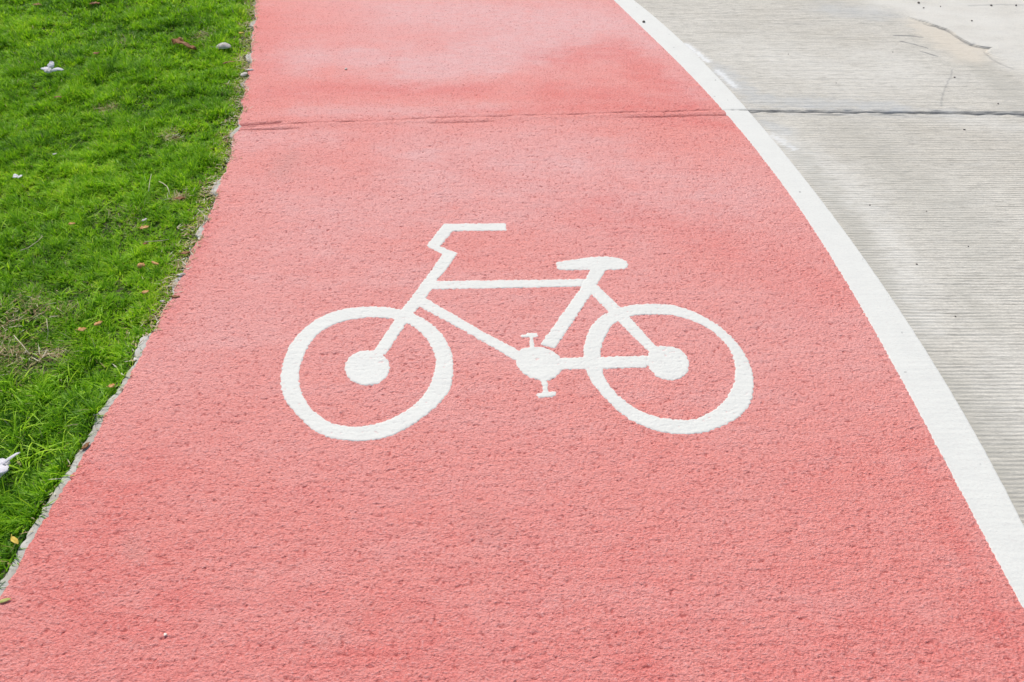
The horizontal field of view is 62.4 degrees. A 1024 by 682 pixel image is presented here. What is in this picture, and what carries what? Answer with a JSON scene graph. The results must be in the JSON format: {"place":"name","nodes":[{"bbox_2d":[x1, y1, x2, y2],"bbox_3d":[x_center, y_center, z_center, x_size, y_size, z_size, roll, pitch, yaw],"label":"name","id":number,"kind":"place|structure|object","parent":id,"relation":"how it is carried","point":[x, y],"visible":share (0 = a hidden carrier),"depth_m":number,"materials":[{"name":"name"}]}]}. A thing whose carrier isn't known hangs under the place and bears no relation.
{"place":"outdoors","nodes":[
{"label":"outdoors","id":0,"kind":"place"},
{"bbox_2d":[0,0,255,587],"bbox_3d":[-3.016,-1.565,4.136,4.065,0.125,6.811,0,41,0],"label":"grass","id":1,"kind":"structure","parent":0,"point":[24,149],"depth_m":3.01,"materials":[{"name":"green plant"}]},
{"bbox_2d":[0,452,20,476],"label":"fallen blossom","id":2,"kind":"object","parent":1,"relation":"on","point":[4,464],"visible":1,"depth_m":1.98,"materials":[{"name":"white plant"}]},
{"bbox_2d":[11,534,18,543],"bbox_3d":[-1.084,0.432,1.837,0.036,0.005,0.012,27,48,27],"label":"fallen leaf","id":3,"kind":"object","parent":1,"relation":"on","point":[14,539],"visible":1,"depth_m":1.83,"materials":[{"name":"yellow plant"}]},
{"bbox_2d":[41,61,63,72],"bbox_3d":[-1.978,-1.179,3.642,0.091,0.042,0.057,-11,42,-12],"label":"fallen blossom","id":4,"kind":"object","parent":1,"relation":"on","point":[50,65],"visible":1,"depth_m":3.64,"materials":[{"name":"white plant"}]},
{"bbox_2d":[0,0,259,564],"bbox_3d":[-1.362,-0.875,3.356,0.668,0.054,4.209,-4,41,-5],"label":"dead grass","id":5,"kind":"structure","parent":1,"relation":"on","point":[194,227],"depth_m":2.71,"materials":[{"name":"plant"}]},
{"bbox_2d":[137,263,144,267],"bbox_3d":[-1.139,-0.234,2.595,0.024,0.012,0.022,-12,43,-13],"label":"fallen leaf","id":6,"kind":"object","parent":1,"relation":"on","point":[139,265],"visible":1,"depth_m":2.59,"materials":[{"name":"orange plant"}]},
{"bbox_2d":[171,37,196,49],"bbox_3d":[-1.524,-1.375,3.899,0.194,0.033,0.035,25,47,26],"label":"fallen leaf","id":7,"kind":"object","parent":1,"relation":"on","point":[179,40],"visible":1,"depth_m":3.88,"materials":[{"name":"brown plant"}]},
{"bbox_2d":[209,42,230,48],"bbox_3d":[-1.337,-1.354,3.867,0.099,0.022,0.051,-2,41,-2],"label":"fallen leaf","id":8,"kind":"object","parent":1,"relation":"on","point":[223,45],"visible":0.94,"depth_m":3.86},
{"bbox_2d":[0,0,1023,681],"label":"cycle path","id":9,"kind":"structure","parent":0,"point":[220,510],"depth_m":2.08,"materials":[{"name":"red asphalt"}]},
{"bbox_2d":[0,598,10,602],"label":"fallen leaf","id":10,"kind":"object","parent":9,"relation":"on","point":[4,600],"visible":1,"depth_m":1.73,"materials":[{"name":"yellow plant"}]},
{"bbox_2d":[280,223,753,440],"bbox_3d":[0.012,-0.071,2.429,1.263,0.006,0.967,0,41,0],"label":"bicycle marking","id":11,"kind":"object","parent":9,"relation":"on","point":[543,365],"visible":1,"depth_m":2.31,"materials":[{"name":"white paint"}]},
{"bbox_2d":[614,0,1023,607],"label":"edge line","id":12,"kind":"object","parent":9,"relation":"on","point":[982,489],"visible":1,"depth_m":2.33,"materials":[{"name":"white paint"}]},
{"bbox_2d":[634,0,1023,524],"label":"concrete road","id":13,"kind":"structure","parent":0,"point":[855,108],"depth_m":3.23,"materials":[{"name":"grey concrete"}]},
{"label":"ground","id":14,"kind":"structure","parent":0,"visible":0},
{"bbox_2d":[0,0,256,595],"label":"kerb","id":15,"kind":"structure","parent":14,"relation":"on","point":[30,536],"depth_m":2.06,"materials":[{"name":"concrete"}]},
{"bbox_2d":[81,442,89,449],"bbox_3d":[-1.036,0.255,2.050,0.013,0.008,0.032,14,43,16],"label":"fallen leaf","id":16,"kind":"object","parent":15,"relation":"on","point":[85,445],"visible":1,"depth_m":2.05,"materials":[{"name":"brown plant"}]}
]}

